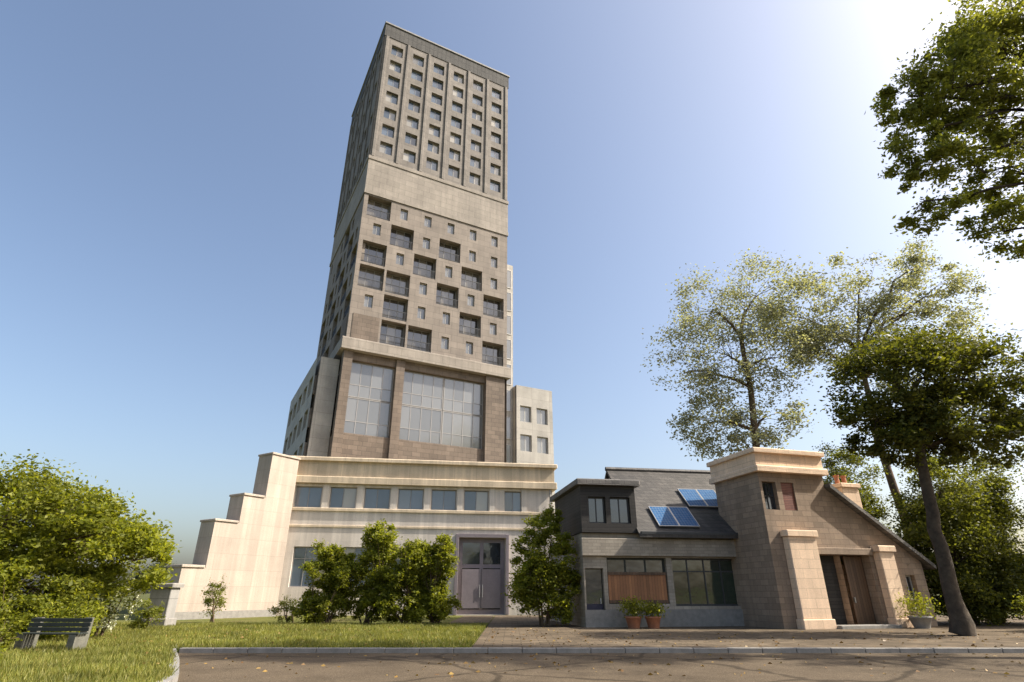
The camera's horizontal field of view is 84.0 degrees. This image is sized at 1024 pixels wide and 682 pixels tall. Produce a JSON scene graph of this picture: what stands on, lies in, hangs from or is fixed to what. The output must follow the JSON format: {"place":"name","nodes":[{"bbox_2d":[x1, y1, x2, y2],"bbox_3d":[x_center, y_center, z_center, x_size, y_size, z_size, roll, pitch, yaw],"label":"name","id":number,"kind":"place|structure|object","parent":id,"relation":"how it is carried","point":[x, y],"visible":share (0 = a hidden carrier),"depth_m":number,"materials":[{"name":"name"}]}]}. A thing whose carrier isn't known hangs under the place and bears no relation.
{"place":"outdoors","nodes":[
{"label":"outdoors","id":0,"kind":"place"},
{"bbox_2d":[0,642,180,681],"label":"lawn","id":1,"kind":"structure","parent":0,"point":[121,676],"depth_m":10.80,"materials":[{"name":"green plant"}]},
{"bbox_2d":[0,618,22,648],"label":"garden shrub","id":2,"kind":"object","parent":1,"relation":"on","point":[4,632],"visible":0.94,"depth_m":15.48,"materials":[{"name":"green plant"}]},
{"bbox_2d":[13,617,94,649],"bbox_3d":[-13.049,8.361,16.220,1.870,0.855,0.544,-2,-24,4],"label":"park bench","id":3,"kind":"object","parent":1,"relation":"on","point":[74,640],"visible":0.93,"depth_m":16.31,"materials":[{"name":"stone"}]},
{"bbox_2d":[6,615,494,652],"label":"verge","id":4,"kind":"structure","parent":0,"point":[121,618],"depth_m":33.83,"materials":[{"name":"green plant"}]},
{"bbox_2d":[0,573,109,640],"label":"garden shrub","id":5,"kind":"object","parent":4,"relation":"on","point":[96,611],"visible":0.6,"depth_m":18.39,"materials":[{"name":"green plant"}]},
{"bbox_2d":[0,475,174,595],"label":"leafy tree","id":6,"kind":"object","parent":4,"relation":"on","point":[142,562],"visible":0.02,"depth_m":25.98,"materials":[{"name":"green plant"}]},
{"bbox_2d":[0,449,181,637],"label":"leafy tree","id":7,"kind":"object","parent":4,"relation":"on","point":[73,523],"visible":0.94,"depth_m":20.70,"materials":[{"name":"green plant"}]},
{"bbox_2d":[87,571,144,636],"bbox_3d":[-14.771,9.703,21.043,2.069,2.336,1.898,0,-24,0],"label":"flowering shrub","id":8,"kind":"object","parent":4,"relation":"on","point":[113,610],"visible":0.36,"depth_m":20.84,"materials":[{"name":"green plant"}]},
{"bbox_2d":[125,598,165,628],"bbox_3d":[-15.784,11.958,24.848,1.602,1.325,1.508,0,-24,0],"label":"shrub","id":9,"kind":"object","parent":4,"relation":"on","point":[140,623],"visible":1,"depth_m":24.53,"materials":[{"name":"green plant"}]},
{"bbox_2d":[142,583,184,625],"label":"stone pillar","id":10,"kind":"structure","parent":4,"relation":"on","point":[167,595],"depth_m":27.49,"materials":[{"name":"beige stone"}]},
{"bbox_2d":[199,575,227,622],"bbox_3d":[-16.729,14.405,31.924,1.373,2.544,1.469,6,-25,-13],"label":"shrub","id":11,"kind":"object","parent":4,"relation":"on","point":[208,600],"visible":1,"depth_m":31.79,"materials":[{"name":"green plant"}]},
{"bbox_2d":[267,594,301,622],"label":"shrub","id":12,"kind":"object","parent":4,"relation":"on","point":[284,604],"visible":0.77,"depth_m":30.65,"materials":[{"name":"green plant"}]},
{"bbox_2d":[276,456,556,615],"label":"building","id":13,"kind":"structure","parent":0,"point":[478,511],"depth_m":44.91,"materials":[{"name":"beige concrete"}]},
{"bbox_2d":[289,547,324,586],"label":"window","id":14,"kind":"structure","parent":13,"relation":"in","point":[297,577],"depth_m":42.34,"materials":[{"name":"grey glass"}]},
{"bbox_2d":[294,486,322,506],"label":"window","id":15,"kind":"structure","parent":13,"relation":"in","point":[305,496],"depth_m":44.38,"materials":[{"name":"glass"}]},
{"bbox_2d":[329,487,356,507],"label":"window","id":16,"kind":"structure","parent":13,"relation":"in","point":[340,497],"depth_m":44.75,"materials":[{"name":"blue glass"}]},
{"bbox_2d":[344,547,372,585],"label":"window","id":17,"kind":"structure","parent":13,"relation":"in","point":[354,550],"depth_m":43.33,"materials":[{"name":"grey glass"}]},
{"bbox_2d":[363,488,390,508],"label":"window","id":18,"kind":"structure","parent":13,"relation":"in","point":[375,498],"depth_m":45.13,"materials":[{"name":"blue glass"}]},
{"bbox_2d":[397,489,423,509],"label":"window","id":19,"kind":"structure","parent":13,"relation":"in","point":[407,498],"depth_m":45.51,"materials":[{"name":"blue glass"}]},
{"bbox_2d":[431,490,455,509],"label":"window","id":20,"kind":"structure","parent":13,"relation":"in","point":[440,499],"depth_m":45.87,"materials":[{"name":"blue glass"}]},
{"bbox_2d":[464,491,487,510],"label":"window","id":21,"kind":"structure","parent":13,"relation":"in","point":[473,500],"depth_m":46.24,"materials":[{"name":"blue glass"}]},
{"bbox_2d":[504,492,520,511],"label":"window","id":22,"kind":"structure","parent":13,"relation":"in","point":[512,499],"depth_m":46.68,"materials":[{"name":"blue glass"}]},
{"bbox_2d":[282,21,554,521],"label":"apartment tower","id":23,"kind":"structure","parent":0,"point":[413,360],"depth_m":65.55,"materials":[{"name":"grey concrete"}]},
{"bbox_2d":[344,397,390,437],"bbox_3d":[-14.178,7.525,55.807,4.494,3.654,0.065,12,-27,-26],"label":"window","id":24,"kind":"structure","parent":23,"relation":"in","point":[363,416],"depth_m":55.84,"materials":[{"name":"grey glass"}]},
{"bbox_2d":[364,295,372,307],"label":"window","id":25,"kind":"structure","parent":23,"relation":"in","point":[368,299],"depth_m":59.93,"materials":[{"name":"glass"}]},
{"bbox_2d":[348,362,393,402],"bbox_3d":[-14.178,4.142,57.306,4.494,3.654,0.065,12,-27,-26],"label":"window","id":26,"kind":"structure","parent":23,"relation":"in","point":[367,381],"depth_m":57.31,"materials":[{"name":"grey glass"}]},
{"bbox_2d":[379,142,391,154],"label":"window","id":27,"kind":"structure","parent":23,"relation":"in","point":[384,148],"depth_m":68.40,"materials":[{"name":"grey glass"}]},
{"bbox_2d":[381,125,393,137],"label":"window","id":28,"kind":"structure","parent":23,"relation":"in","point":[387,131],"depth_m":69.49,"materials":[{"name":"grey glass"}]},
{"bbox_2d":[384,109,395,120],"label":"window","id":29,"kind":"structure","parent":23,"relation":"in","point":[388,114],"depth_m":70.60,"materials":[{"name":"grey glass"}]},
{"bbox_2d":[386,92,397,104],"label":"window","id":30,"kind":"structure","parent":23,"relation":"in","point":[391,98],"depth_m":71.71,"materials":[{"name":"grey glass"}]},
{"bbox_2d":[388,77,398,88],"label":"window","id":31,"kind":"structure","parent":23,"relation":"in","point":[392,82],"depth_m":72.82,"materials":[{"name":"grey glass"}]},
{"bbox_2d":[389,61,400,72],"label":"window","id":32,"kind":"structure","parent":23,"relation":"in","point":[395,67],"depth_m":73.92,"materials":[{"name":"grey glass"}]},
{"bbox_2d":[391,47,402,57],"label":"window","id":33,"kind":"structure","parent":23,"relation":"in","point":[395,51],"depth_m":75.03,"materials":[{"name":"grey glass"}]},
{"bbox_2d":[403,151,414,162],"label":"window","id":34,"kind":"structure","parent":23,"relation":"in","point":[407,156],"depth_m":69.66,"materials":[{"name":"grey glass"}]},
{"bbox_2d":[405,134,416,145],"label":"window","id":35,"kind":"structure","parent":23,"relation":"in","point":[409,139],"depth_m":70.76,"materials":[{"name":"grey glass"}]},
{"bbox_2d":[407,117,417,128],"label":"window","id":36,"kind":"structure","parent":23,"relation":"in","point":[413,123],"depth_m":71.87,"materials":[{"name":"grey glass"}]},
{"bbox_2d":[408,101,418,112],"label":"window","id":37,"kind":"structure","parent":23,"relation":"in","point":[412,106],"depth_m":72.97,"materials":[{"name":"grey glass"}]},
{"bbox_2d":[410,85,420,96],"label":"window","id":38,"kind":"structure","parent":23,"relation":"in","point":[413,90],"depth_m":74.10,"materials":[{"name":"grey glass"}]},
{"bbox_2d":[411,71,421,81],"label":"window","id":39,"kind":"structure","parent":23,"relation":"in","point":[414,75],"depth_m":75.19,"materials":[{"name":"grey glass"}]},
{"bbox_2d":[399,405,441,443],"bbox_3d":[-9.374,8.568,58.160,4.594,3.654,0.065,12,-27,-26],"label":"window","id":40,"kind":"structure","parent":23,"relation":"in","point":[419,424],"depth_m":58.20,"materials":[{"name":"grey glass"}]},
{"bbox_2d":[417,307,424,318],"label":"window","id":41,"kind":"structure","parent":23,"relation":"in","point":[421,311],"depth_m":62.47,"materials":[{"name":"glass"}]},
{"bbox_2d":[402,371,443,409],"bbox_3d":[-9.374,5.185,59.659,4.594,3.654,0.065,12,-27,-26],"label":"window","id":42,"kind":"structure","parent":23,"relation":"in","point":[419,390],"depth_m":59.68,"materials":[{"name":"grey glass"}]},
{"bbox_2d":[426,159,436,170],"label":"window","id":43,"kind":"structure","parent":23,"relation":"in","point":[430,164],"depth_m":70.91,"materials":[{"name":"grey glass"}]},
{"bbox_2d":[427,142,437,153],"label":"window","id":44,"kind":"structure","parent":23,"relation":"in","point":[432,147],"depth_m":72.04,"materials":[{"name":"grey glass"}]},
{"bbox_2d":[429,125,439,136],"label":"window","id":45,"kind":"structure","parent":23,"relation":"in","point":[434,131],"depth_m":73.14,"materials":[{"name":"grey glass"}]},
{"bbox_2d":[430,109,440,120],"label":"window","id":46,"kind":"structure","parent":23,"relation":"in","point":[433,114],"depth_m":74.24,"materials":[{"name":"grey glass"}]},
{"bbox_2d":[431,94,441,104],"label":"window","id":47,"kind":"structure","parent":23,"relation":"in","point":[435,99],"depth_m":75.34,"materials":[{"name":"grey glass"}]},
{"bbox_2d":[441,337,447,349],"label":"window","id":48,"kind":"structure","parent":23,"relation":"in","point":[444,341],"depth_m":62.50,"materials":[{"name":"glass"}]},
{"bbox_2d":[448,166,458,177],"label":"window","id":49,"kind":"structure","parent":23,"relation":"in","point":[453,172],"depth_m":72.19,"materials":[{"name":"grey glass"}]},
{"bbox_2d":[449,150,459,160],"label":"window","id":50,"kind":"structure","parent":23,"relation":"in","point":[454,155],"depth_m":73.29,"materials":[{"name":"grey glass"}]},
{"bbox_2d":[450,133,459,144],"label":"window","id":51,"kind":"structure","parent":23,"relation":"in","point":[453,138],"depth_m":74.39,"materials":[{"name":"grey glass"}]},
{"bbox_2d":[451,118,460,128],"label":"window","id":52,"kind":"structure","parent":23,"relation":"in","point":[456,123],"depth_m":75.50,"materials":[{"name":"grey glass"}]},
{"bbox_2d":[441,411,482,448],"bbox_3d":[-5.250,9.464,60.182,4.644,3.654,0.065,12,-27,-26],"label":"window","id":53,"kind":"structure","parent":23,"relation":"in","point":[458,429],"depth_m":60.17,"materials":[{"name":"grey glass"}]},
{"bbox_2d":[443,378,482,415],"bbox_3d":[-5.250,6.081,61.681,4.644,3.654,0.065,12,-27,-26],"label":"window","id":54,"kind":"structure","parent":23,"relation":"in","point":[459,396],"depth_m":61.65,"materials":[{"name":"grey glass"}]},
{"bbox_2d":[469,174,478,184],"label":"window","id":55,"kind":"structure","parent":23,"relation":"in","point":[474,179],"depth_m":73.46,"materials":[{"name":"grey glass"}]},
{"bbox_2d":[470,157,479,168],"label":"window","id":56,"kind":"structure","parent":23,"relation":"in","point":[474,162],"depth_m":74.56,"materials":[{"name":"grey glass"}]},
{"bbox_2d":[471,126,480,136],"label":"window","id":57,"kind":"structure","parent":23,"relation":"in","point":[474,130],"depth_m":76.77,"materials":[{"name":"grey glass"}]},
{"bbox_2d":[490,181,498,191],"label":"window","id":58,"kind":"structure","parent":23,"relation":"in","point":[494,186],"depth_m":74.71,"materials":[{"name":"grey glass"}]},
{"bbox_2d":[490,165,499,175],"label":"window","id":59,"kind":"structure","parent":23,"relation":"in","point":[493,169],"depth_m":75.82,"materials":[{"name":"grey glass"}]},
{"bbox_2d":[506,444,510,462],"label":"window","id":60,"kind":"structure","parent":23,"relation":"in","point":[508,447],"depth_m":63.74,"materials":[{"name":"glass"}]},
{"bbox_2d":[506,417,510,438],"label":"window","id":61,"kind":"structure","parent":23,"relation":"in","point":[508,435],"depth_m":64.93,"materials":[{"name":"glass"}]},
{"bbox_2d":[507,390,510,411],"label":"window","id":62,"kind":"structure","parent":23,"relation":"in","point":[508,391],"depth_m":66.28,"materials":[{"name":"glass"}]},
{"bbox_2d":[507,339,510,359],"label":"window","id":63,"kind":"structure","parent":23,"relation":"in","point":[508,340],"depth_m":68.91,"materials":[{"name":"glass"}]},
{"bbox_2d":[507,315,510,334],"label":"window","id":64,"kind":"structure","parent":23,"relation":"in","point":[508,317],"depth_m":70.21,"materials":[{"name":"glass"}]},
{"bbox_2d":[520,406,529,421],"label":"window","id":65,"kind":"structure","parent":23,"relation":"in","point":[524,411],"depth_m":66.10,"materials":[{"name":"glass"}]},
{"bbox_2d":[520,435,530,451],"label":"window","id":66,"kind":"structure","parent":23,"relation":"in","point":[525,441],"depth_m":64.72,"materials":[{"name":"glass"}]},
{"bbox_2d":[537,437,546,453],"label":"window","id":67,"kind":"structure","parent":23,"relation":"in","point":[541,442],"depth_m":65.66,"materials":[{"name":"glass"}]},
{"bbox_2d":[537,409,546,424],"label":"window","id":68,"kind":"structure","parent":23,"relation":"in","point":[541,414],"depth_m":67.06,"materials":[{"name":"glass"}]},
{"bbox_2d":[450,616,493,625],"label":"path","id":69,"kind":"structure","parent":0,"point":[474,619],"depth_m":34.53,"materials":[{"name":"grey concrete"}]},
{"bbox_2d":[0,0,1023,593],"label":"sky","id":70,"kind":"structure","parent":0,"point":[171,171],"materials":[{"name":"blue"}]},
{"bbox_2d":[9,594,1021,614],"bbox_3d":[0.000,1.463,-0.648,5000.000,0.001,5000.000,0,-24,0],"label":"ground","id":71,"kind":"structure","parent":0,"point":[142,596],"depth_m":87.31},
{"bbox_2d":[165,452,300,619],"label":"stepped wall","id":72,"kind":"structure","parent":71,"relation":"on","point":[242,546],"depth_m":39.21,"materials":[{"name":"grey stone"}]},
{"bbox_2d":[179,647,1023,652],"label":"kerb","id":73,"kind":"structure","parent":71,"relation":"on","point":[592,650],"depth_m":16.57,"materials":[{"name":"grey concrete"}]},
{"bbox_2d":[812,441,934,595],"bbox_3d":[21.082,11.341,35.277,9.128,11.069,7.335,0,-24,0],"label":"evergreen","id":74,"kind":"object","parent":71,"relation":"on","point":[874,511],"visible":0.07,"depth_m":35.46,"materials":[{"name":"green plant"}]},
{"bbox_2d":[875,453,1023,625],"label":"evergreen","id":75,"kind":"object","parent":71,"relation":"on","point":[958,517],"visible":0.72,"depth_m":29.62,"materials":[{"name":"green plant"}]},
{"bbox_2d":[997,443,1023,534],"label":"evergreen","id":76,"kind":"object","parent":71,"relation":"on","point":[1016,514],"visible":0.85,"depth_m":31.29,"materials":[{"name":"green plant"}]},
{"bbox_2d":[177,653,1023,681],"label":"road","id":77,"kind":"structure","parent":0,"point":[791,667],"depth_m":13.35,"materials":[{"name":"grey asphalt"}]},
{"bbox_2d":[163,648,178,681],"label":"kerb","id":78,"kind":"structure","parent":77,"relation":"on","point":[173,678],"depth_m":11.50,"materials":[{"name":"grey concrete"}]},
{"bbox_2d":[24,625,1023,676],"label":"fallen leaves","id":79,"kind":"object","parent":77,"relation":"on","point":[451,673],"visible":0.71,"depth_m":17.06,"materials":[{"name":"brown plant"}]},
{"bbox_2d":[864,0,1023,262],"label":"overhanging tree","id":80,"kind":"object","parent":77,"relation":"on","point":[972,50],"visible":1,"depth_m":23.46,"materials":[{"name":"green plant"}]},
{"bbox_2d":[472,615,1023,647],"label":"sidewalk","id":81,"kind":"structure","parent":0,"point":[504,625],"depth_m":21.22,"materials":[{"name":"grey concrete"}]},
{"bbox_2d":[519,625,571,626],"bbox_3d":[1.588,13.983,27.919,3.117,0.001,1.991,0,-24,0],"label":"planting bed","id":82,"kind":"object","parent":81,"relation":"on","point":[544,626],"visible":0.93,"depth_m":27.44,"materials":[{"name":"soil"}]},
{"bbox_2d":[501,501,583,625],"bbox_3d":[1.595,11.267,29.105,4.324,5.989,3.506,0,-24,0],"label":"rounded tree","id":83,"kind":"object","parent":82,"relation":"on","point":[536,570],"visible":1,"depth_m":28.27,"materials":[{"name":"green plant"}]},
{"bbox_2d":[615,595,648,628],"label":"potted plant","id":84,"kind":"object","parent":81,"relation":"on","point":[633,621],"visible":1,"depth_m":26.16,"materials":[{"name":"green plant"}]},
{"bbox_2d":[550,467,744,626],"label":"shop","id":85,"kind":"structure","parent":81,"relation":"on","point":[625,545],"depth_m":28.75,"materials":[{"name":"grey concrete"}]},
{"bbox_2d":[585,569,603,609],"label":"window","id":86,"kind":"structure","parent":85,"relation":"in","point":[594,595],"depth_m":27.76,"materials":[{"name":"glass"}]},
{"bbox_2d":[588,497,604,522],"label":"window","id":87,"kind":"structure","parent":85,"relation":"in","point":[596,504],"depth_m":29.11,"materials":[{"name":"glass"}]},
{"bbox_2d":[610,498,629,523],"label":"window","id":88,"kind":"structure","parent":85,"relation":"in","point":[619,507],"depth_m":29.28,"materials":[{"name":"glass"}]},
{"bbox_2d":[606,558,667,603],"bbox_3d":[6.174,11.912,28.289,3.094,2.094,0.065,4,-24,-8],"label":"window","id":89,"kind":"structure","parent":85,"relation":"in","point":[613,564],"depth_m":28.58,"materials":[{"name":"grey glass"}]},
{"bbox_2d":[648,506,679,526],"bbox_3d":[7.953,9.205,29.866,1.100,0.075,1.700,4,18,-8],"label":"solar panel","id":90,"kind":"object","parent":85,"relation":"on","point":[663,516],"visible":1,"depth_m":29.79,"materials":[{"name":"glass"}]},
{"bbox_2d":[668,506,699,527],"bbox_3d":[9.049,9.275,30.025,1.100,0.075,1.700,4,18,-8],"label":"solar panel","id":91,"kind":"object","parent":85,"relation":"on","point":[684,516],"visible":1,"depth_m":29.95,"materials":[{"name":"glass"}]},
{"bbox_2d":[677,488,707,506],"bbox_3d":[10.114,8.792,31.905,1.100,0.075,1.700,4,18,-8],"label":"solar panel","id":92,"kind":"object","parent":85,"relation":"on","point":[692,498],"visible":1,"depth_m":31.83,"materials":[{"name":"glass"}]},
{"bbox_2d":[671,558,737,605],"bbox_3d":[9.779,12.189,28.790,3.594,2.194,0.065,4,-24,-8],"label":"window","id":93,"kind":"structure","parent":85,"relation":"in","point":[697,582],"depth_m":28.77,"materials":[{"name":"glass"}]},
{"bbox_2d":[696,489,717,507],"bbox_3d":[11.210,8.862,32.064,1.100,0.075,1.700,4,18,-8],"label":"solar panel","id":94,"kind":"object","parent":85,"relation":"on","point":[708,496],"visible":0.76,"depth_m":32.13,"materials":[{"name":"glass"}]},
{"bbox_2d":[637,599,668,628],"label":"potted plant","id":95,"kind":"object","parent":81,"relation":"on","point":[653,622],"visible":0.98,"depth_m":26.06,"materials":[{"name":"green plant"}]},
{"bbox_2d":[642,246,848,460],"bbox_3d":[16.434,4.837,40.075,14.812,26.657,9.233,0,-24,0],"label":"airy tree","id":96,"kind":"object","parent":81,"relation":"on","point":[744,364],"visible":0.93,"depth_m":40.95,"materials":[{"name":"green plant"}]},
{"bbox_2d":[706,447,937,629],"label":"stone house","id":97,"kind":"structure","parent":81,"relation":"on","point":[795,522],"depth_m":28.02,"materials":[{"name":"stone"}]},
{"bbox_2d":[762,482,776,509],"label":"window","id":98,"kind":"structure","parent":97,"relation":"in","point":[767,487],"depth_m":28.26,"materials":[{"name":"glass"}]},
{"bbox_2d":[842,556,876,624],"bbox_3d":[16.983,12.205,27.777,1.110,3.150,0.160,7,-25,-15],"label":"door","id":99,"kind":"structure","parent":97,"relation":"in","point":[853,566],"depth_m":27.78,"materials":[{"name":"wood"}]},
{"bbox_2d":[905,575,914,598],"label":"window","id":100,"kind":"structure","parent":97,"relation":"in","point":[908,579],"depth_m":28.50,"materials":[{"name":"glass"}]},
{"bbox_2d":[733,236,1012,618],"bbox_3d":[26.955,4.602,41.173,20.064,27.970,9.243,0,-24,0],"label":"airy tree","id":101,"kind":"object","parent":81,"relation":"on","point":[911,280],"visible":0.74,"depth_m":43.16,"materials":[{"name":"green plant"}]},
{"bbox_2d":[813,318,1023,635],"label":"street tree","id":102,"kind":"object","parent":81,"relation":"on","point":[921,421],"visible":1,"depth_m":24.55,"materials":[{"name":"green plant"}]},
{"bbox_2d":[891,587,945,628],"bbox_3d":[19.007,12.319,26.302,2.220,1.747,2.680,0,-24,0],"label":"potted plant","id":103,"kind":"object","parent":81,"relation":"on","point":[920,621],"visible":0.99,"depth_m":26.32,"materials":[{"name":"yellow plant"}]},
{"bbox_2d":[900,438,1023,623],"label":"evergreen","id":104,"kind":"object","parent":81,"relation":"on","point":[1001,484],"visible":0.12,"depth_m":32.03,"materials":[{"name":"green plant"}]},
{"bbox_2d":[1003,589,1023,616],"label":"garden shrub","id":105,"kind":"object","parent":81,"relation":"on","point":[1021,599],"visible":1,"depth_m":24.36,"materials":[{"name":"green plant"}]},
{"label":"planting bed","id":106,"kind":"structure","parent":0,"visible":0},
{"bbox_2d":[289,538,364,623],"bbox_3d":[-9.360,12.691,30.101,3.761,4.265,2.791,0,-24,0],"label":"tall shrub","id":107,"kind":"object","parent":106,"relation":"on","point":[334,582],"visible":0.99,"depth_m":29.70,"materials":[{"name":"green plant"}]},
{"bbox_2d":[336,518,402,623],"bbox_3d":[-7.524,12.219,30.302,4.022,5.283,3.102,0,-24,0],"label":"tall shrub","id":108,"kind":"object","parent":106,"relation":"on","point":[379,553],"visible":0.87,"depth_m":30.04,"materials":[{"name":"green plant"}]},
{"bbox_2d":[374,537,438,623],"bbox_3d":[-5.514,12.568,29.869,3.554,4.306,2.829,0,-24,0],"label":"tall shrub","id":109,"kind":"object","parent":106,"relation":"on","point":[405,579],"visible":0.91,"depth_m":29.16,"materials":[{"name":"green plant"}]},
{"bbox_2d":[411,533,463,623],"bbox_3d":[-4.080,12.492,30.026,3.099,4.546,3.094,0,-24,0],"label":"tall shrub","id":110,"kind":"object","parent":106,"relation":"on","point":[434,579],"visible":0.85,"depth_m":29.59,"materials":[{"name":"green plant"}]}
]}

